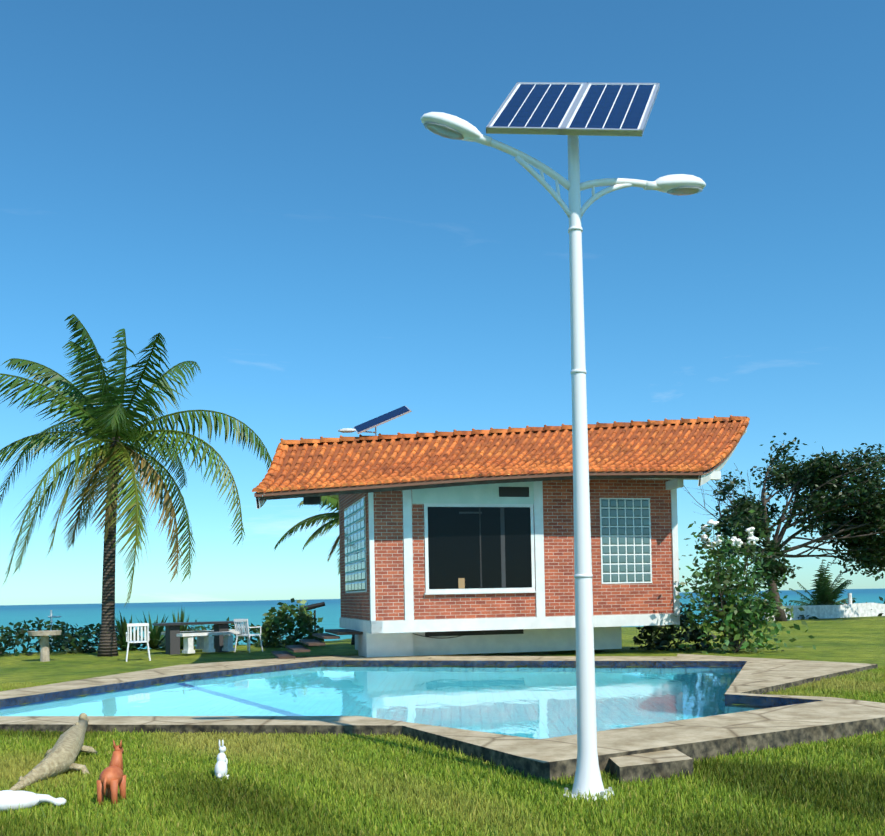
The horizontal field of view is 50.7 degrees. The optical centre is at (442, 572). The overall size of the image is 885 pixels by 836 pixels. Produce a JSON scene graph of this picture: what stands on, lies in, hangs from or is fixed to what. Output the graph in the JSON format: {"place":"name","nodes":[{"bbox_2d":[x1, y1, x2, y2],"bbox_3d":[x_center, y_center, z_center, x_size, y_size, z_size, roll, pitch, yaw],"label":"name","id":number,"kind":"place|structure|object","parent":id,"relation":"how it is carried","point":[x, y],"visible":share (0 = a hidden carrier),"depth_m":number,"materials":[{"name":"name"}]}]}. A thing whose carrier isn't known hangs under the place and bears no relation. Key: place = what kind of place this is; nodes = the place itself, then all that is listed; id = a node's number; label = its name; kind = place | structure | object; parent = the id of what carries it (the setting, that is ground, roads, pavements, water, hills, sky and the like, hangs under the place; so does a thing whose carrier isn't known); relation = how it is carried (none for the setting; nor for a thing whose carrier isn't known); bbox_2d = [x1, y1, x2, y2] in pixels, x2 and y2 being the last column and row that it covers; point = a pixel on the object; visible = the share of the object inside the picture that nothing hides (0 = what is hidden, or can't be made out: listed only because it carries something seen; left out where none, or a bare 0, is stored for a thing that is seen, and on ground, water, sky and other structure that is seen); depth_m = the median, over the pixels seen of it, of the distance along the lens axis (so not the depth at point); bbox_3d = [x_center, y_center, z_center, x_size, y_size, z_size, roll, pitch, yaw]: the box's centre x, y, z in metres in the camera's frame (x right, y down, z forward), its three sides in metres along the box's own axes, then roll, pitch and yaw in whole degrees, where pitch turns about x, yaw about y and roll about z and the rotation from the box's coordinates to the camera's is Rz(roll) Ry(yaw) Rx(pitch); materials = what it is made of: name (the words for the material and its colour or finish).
{"place":"outdoors","nodes":[
{"label":"outdoors","id":0,"kind":"place"},
{"bbox_2d":[339,493,369,620],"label":"house wall","id":1,"kind":"structure","parent":0,"point":[355,605],"depth_m":21.69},
{"bbox_2d":[344,496,366,592],"bbox_3d":[-1.982,-0.554,21.120,0.046,2.026,2.995,-1,-2,-14],"label":"glass block window","id":2,"kind":"structure","parent":1,"relation":"in","point":[355,546],"depth_m":20.88,"materials":[{"name":"clear glass"}]},
{"bbox_2d":[0,666,774,738],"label":"pool water","id":3,"kind":"structure","parent":0,"point":[536,702],"depth_m":12.75,"materials":[{"name":"blue liquid"}]},
{"bbox_2d":[0,654,884,779],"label":"pool deck paving","id":4,"kind":"structure","parent":0,"point":[821,718],"depth_m":9.51,"materials":[{"name":"grey stone"}]},
{"bbox_2d":[339,481,679,633],"bbox_3d":[1.306,-0.502,22.148,7.909,3.556,6.312,-1,-2,1],"label":"house frame","id":5,"kind":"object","parent":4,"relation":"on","point":[409,623],"depth_m":19.82,"materials":[{"name":"white paint"}]},
{"bbox_2d":[303,496,320,504],"bbox_3d":[-2.646,-1.496,18.928,0.340,0.240,0.120,-1,-2,1],"label":"house floodlight","id":6,"kind":"object","parent":5,"relation":"attached to","point":[316,500],"visible":0.64,"depth_m":18.87,"materials":[{"name":"grey metal"}]},
{"bbox_2d":[599,498,651,583],"bbox_3d":[4.021,-0.693,20.469,1.198,1.876,0.046,-1,-2,-14],"label":"glass block window","id":7,"kind":"structure","parent":5,"relation":"attached to","point":[625,532],"depth_m":20.45,"materials":[{"name":"clear glass"}]},
{"bbox_2d":[0,616,884,835],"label":"lawn ground","id":8,"kind":"structure","parent":0,"point":[854,639],"depth_m":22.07,"materials":[{"name":"green plant"}]},
{"bbox_2d":[0,790,65,812],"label":"statue","id":9,"kind":"object","parent":8,"relation":"on","point":[13,799],"visible":0.83,"depth_m":6.07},
{"bbox_2d":[27,630,61,661],"bbox_3d":[-9.447,1.754,22.169,0.760,0.720,0.760,-1,-2,1],"label":"stone table","id":10,"kind":"object","parent":8,"relation":"on","point":[44,649],"visible":1,"depth_m":22.08,"materials":[{"name":"beige stone"}]},
{"bbox_2d":[0,617,98,655],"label":"dark bush","id":11,"kind":"object","parent":8,"relation":"on","point":[72,640],"visible":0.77,"depth_m":25.35,"materials":[{"name":"green plant"}]},
{"bbox_2d":[9,713,97,790],"bbox_3d":[-3.263,1.524,8.232,0.484,0.264,3.409,-1,-2,-15],"label":"crocodile statue","id":12,"kind":"object","parent":8,"relation":"on","point":[61,755],"visible":0.96,"depth_m":7.34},
{"bbox_2d":[48,610,61,646],"bbox_3d":[-12.503,1.847,30.101,0.420,1.268,0.060,-1,-2,1],"label":"white post cross","id":13,"kind":"object","parent":8,"relation":"on","point":[50,616],"visible":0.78,"depth_m":30.09,"materials":[{"name":"white plastic"}]},
{"bbox_2d":[39,623,146,650],"bbox_3d":[-10.279,1.931,27.569,3.255,0.952,1.700,-1,-2,1],"label":"dark bush","id":14,"kind":"object","parent":8,"relation":"on","point":[93,632],"visible":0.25,"depth_m":27.41,"materials":[{"name":"green plant"}]},
{"bbox_2d":[97,740,125,806],"bbox_3d":[-2.232,1.358,6.325,0.148,0.418,0.326,-1,-2,1],"label":"dog statue","id":15,"kind":"object","parent":8,"relation":"on","point":[112,776],"visible":0.92,"depth_m":6.25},
{"bbox_2d":[115,610,153,649],"bbox_3d":[-9.125,1.635,26.443,1.738,1.170,1.796,-1,-2,1],"label":"spiky bush","id":16,"kind":"object","parent":8,"relation":"on","point":[121,638],"visible":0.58,"depth_m":26.35,"materials":[{"name":"green plant"}]},
{"bbox_2d":[0,314,271,656],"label":"palm tree","id":17,"kind":"object","parent":8,"relation":"on","point":[106,422],"depth_m":23.84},
{"bbox_2d":[126,623,150,661],"bbox_3d":[-7.094,1.622,21.744,0.555,0.878,0.574,-1,-2,-19],"label":"plastic chair","id":18,"kind":"object","parent":8,"relation":"on","point":[130,625],"visible":1,"depth_m":21.53,"materials":[{"name":"white plastic"}]},
{"bbox_2d":[137,613,167,648],"bbox_3d":[-8.378,1.646,27.067,1.848,1.152,2.023,-1,-2,1],"label":"spiky bush","id":19,"kind":"object","parent":8,"relation":"on","point":[154,633],"visible":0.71,"depth_m":26.95,"materials":[{"name":"green plant"}]},
{"bbox_2d":[156,607,201,648],"bbox_3d":[-7.466,1.562,26.713,2.052,1.266,2.024,0,-2,-44],"label":"spiky bush","id":20,"kind":"object","parent":8,"relation":"on","point":[182,627],"visible":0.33,"depth_m":26.47,"materials":[{"name":"green plant"}]},
{"bbox_2d":[152,621,237,654],"bbox_3d":[-6.438,1.713,24.508,2.132,0.810,0.750,0,-2,-30],"label":"garden table","id":21,"kind":"object","parent":8,"relation":"on","point":[172,630],"visible":0.86,"depth_m":24.15,"materials":[{"name":"grey"}]},
{"bbox_2d":[161,629,234,648],"bbox_3d":[-6.545,1.832,25.257,2.031,0.495,0.320,0,-2,-32],"label":"bench","id":22,"kind":"object","parent":8,"relation":"on","point":[200,642],"visible":0.23,"depth_m":25.13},
{"bbox_2d":[176,631,239,653],"bbox_3d":[-5.949,1.781,23.748,1.596,0.495,0.320,0,-2,-42],"label":"concrete bench","id":23,"kind":"object","parent":8,"relation":"on","point":[209,643],"visible":1,"depth_m":23.65,"materials":[{"name":"white concrete"}]},
{"bbox_2d":[141,617,297,647],"bbox_3d":[-6.876,1.884,28.515,4.958,1.045,1.817,-1,-2,1],"label":"dark bush","id":24,"kind":"object","parent":8,"relation":"on","point":[254,630],"visible":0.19,"depth_m":28.33,"materials":[{"name":"green plant"}]},
{"bbox_2d":[215,740,228,778],"bbox_3d":[-1.692,1.432,7.122,0.150,0.305,0.146,-1,-2,1],"label":"rabbit statue","id":25,"kind":"object","parent":8,"relation":"on","point":[221,769],"visible":0.83,"depth_m":7.11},
{"bbox_2d":[234,619,262,652],"bbox_3d":[-5.121,1.658,24.579,0.556,0.878,0.571,-2,-2,31],"label":"plastic chair","id":26,"kind":"object","parent":8,"relation":"on","point":[242,628],"visible":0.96,"depth_m":24.42,"materials":[{"name":"white plastic"}]},
{"bbox_2d":[253,598,325,647],"bbox_3d":[-4.421,1.524,26.999,2.088,1.569,1.770,-1,-2,1],"label":"broadleaf bush","id":27,"kind":"object","parent":8,"relation":"on","point":[304,619],"visible":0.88,"depth_m":26.68,"materials":[{"name":"green plant"}]},
{"bbox_2d":[274,495,354,644],"bbox_3d":[-2.544,-0.700,27.719,5.186,5.756,4.323,-1,-2,1],"label":"palm tree","id":28,"kind":"object","parent":8,"relation":"on","point":[332,501],"depth_m":27.60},
{"bbox_2d":[304,602,324,630],"bbox_3d":[-3.755,1.509,27.471,0.630,1.270,0.160,-1,-2,1],"label":"viewer telescope","id":29,"kind":"object","parent":8,"relation":"on","point":[316,605],"visible":0.67,"depth_m":27.43,"materials":[{"name":"black metal"}]},
{"bbox_2d":[272,629,362,658],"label":"house steps","id":30,"kind":"structure","parent":8,"relation":"on","point":[292,648],"depth_m":20.46,"materials":[{"name":"grey concrete"}]},
{"bbox_2d":[0,660,816,707],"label":"pool tile border","id":31,"kind":"object","parent":8,"relation":"in","point":[543,665],"visible":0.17,"depth_m":16.69,"materials":[{"name":"tile"}]},
{"bbox_2d":[420,82,705,800],"bbox_3d":[0.946,-1.104,6.706,2.074,5.409,0.876,-1,-2,5],"label":"solar street light","id":32,"kind":"object","parent":8,"relation":"on","point":[572,111],"visible":1,"depth_m":6.60,"materials":[{"name":"white paint"}]},
{"bbox_2d":[609,749,692,783],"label":"step block","id":33,"kind":"structure","parent":8,"relation":"on","point":[664,764],"depth_m":7.08,"materials":[{"name":"stone"}]},
{"bbox_2d":[630,602,716,650],"bbox_3d":[5.458,1.292,22.260,2.054,1.460,1.946,0,-2,-31],"label":"dark bush","id":34,"kind":"object","parent":8,"relation":"on","point":[665,637],"visible":0.58,"depth_m":21.87,"materials":[{"name":"green plant"}]},
{"bbox_2d":[673,509,815,653],"bbox_3d":[6.486,0.279,20.694,3.117,3.292,2.881,-1,-2,1],"label":"flowering shrub","id":35,"kind":"object","parent":8,"relation":"on","point":[744,615],"depth_m":20.30,"materials":[{"name":"green plant"}]},
{"bbox_2d":[700,602,817,622],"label":"hedge bush","id":36,"kind":"object","parent":8,"relation":"on","point":[803,617],"depth_m":42.85,"materials":[{"name":"green plant"}]},
{"bbox_2d":[681,432,884,620],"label":"windswept tree","id":37,"kind":"object","parent":8,"relation":"on","point":[829,471],"depth_m":40.14,"materials":[{"name":"green plant"}]},
{"bbox_2d":[761,590,884,620],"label":"white boundary wall","id":38,"kind":"structure","parent":8,"relation":"on","point":[849,609],"depth_m":43.94,"materials":[{"name":"white stone"}]},
{"bbox_2d":[801,600,883,615],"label":"hedge bush","id":39,"kind":"object","parent":8,"relation":"on","point":[845,602],"visible":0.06,"depth_m":45.69,"materials":[{"name":"green plant"}]},
{"bbox_2d":[0,588,884,652],"bbox_3d":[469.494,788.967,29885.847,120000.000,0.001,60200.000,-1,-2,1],"label":"sea","id":40,"kind":"structure","parent":0,"point":[82,615],"depth_m":1373.53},
{"bbox_2d":[0,0,884,604],"label":"sky","id":41,"kind":"structure","parent":0,"point":[261,188],"materials":[{"name":"blue"}]},
{"bbox_2d":[413,630,479,637],"bbox_3d":[0.032,1.354,20.325,1.633,0.175,0.454,-1,-2,1],"label":"cable loop","id":42,"kind":"object","parent":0,"point":[448,637],"visible":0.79,"depth_m":20.35,"materials":[{"name":"black rubber"}]},
{"bbox_2d":[355,626,621,656],"bbox_3d":[0.963,1.555,22.203,6.332,0.560,4.984,-1,-2,1],"label":"house foundation","id":43,"kind":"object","parent":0,"point":[412,644],"depth_m":20.65,"materials":[{"name":"white concrete"}]},
{"bbox_2d":[425,629,523,636],"bbox_3d":[0.714,1.323,20.590,2.182,0.130,0.612,-1,-2,1],"label":"house vent","id":44,"kind":"object","parent":43,"relation":"in","point":[480,632],"visible":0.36,"depth_m":20.58,"materials":[{"name":"metal"}]},
{"bbox_2d":[373,479,673,620],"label":"house wall","id":45,"kind":"structure","parent":0,"point":[655,596],"depth_m":20.05,"materials":[{"name":"red brick"}]},
{"bbox_2d":[412,481,536,594],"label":"house window","id":46,"kind":"structure","parent":45,"relation":"in","point":[479,538],"depth_m":19.61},
{"bbox_2d":[252,415,749,496],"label":"house roof","id":47,"kind":"structure","parent":45,"relation":"on","point":[697,446],"depth_m":20.48,"materials":[{"name":"orange tile"}]},
{"bbox_2d":[338,406,411,435],"bbox_3d":[-1.529,-3.418,21.024,1.644,0.781,0.472,-1,-2,-7],"label":"solar street light","id":48,"kind":"object","parent":47,"relation":"on","point":[381,419],"visible":0.9,"depth_m":20.95,"materials":[{"name":"blue"}]},
{"bbox_2d":[257,475,700,500],"bbox_3d":[0.979,-1.716,18.805,8.999,0.576,2.125,-1,-2,1],"label":"roof eave","id":49,"kind":"object","parent":47,"relation":"attached to","point":[466,483],"visible":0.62,"depth_m":18.69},
{"bbox_2d":[256,429,746,508],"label":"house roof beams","id":50,"kind":"structure","parent":45,"relation":"on","point":[676,483],"depth_m":20.35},
{"bbox_2d":[789,560,856,605],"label":"small palm fronds","id":51,"kind":"object","parent":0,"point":[824,591],"visible":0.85,"depth_m":46.19,"materials":[{"name":"green plant"}]}
]}

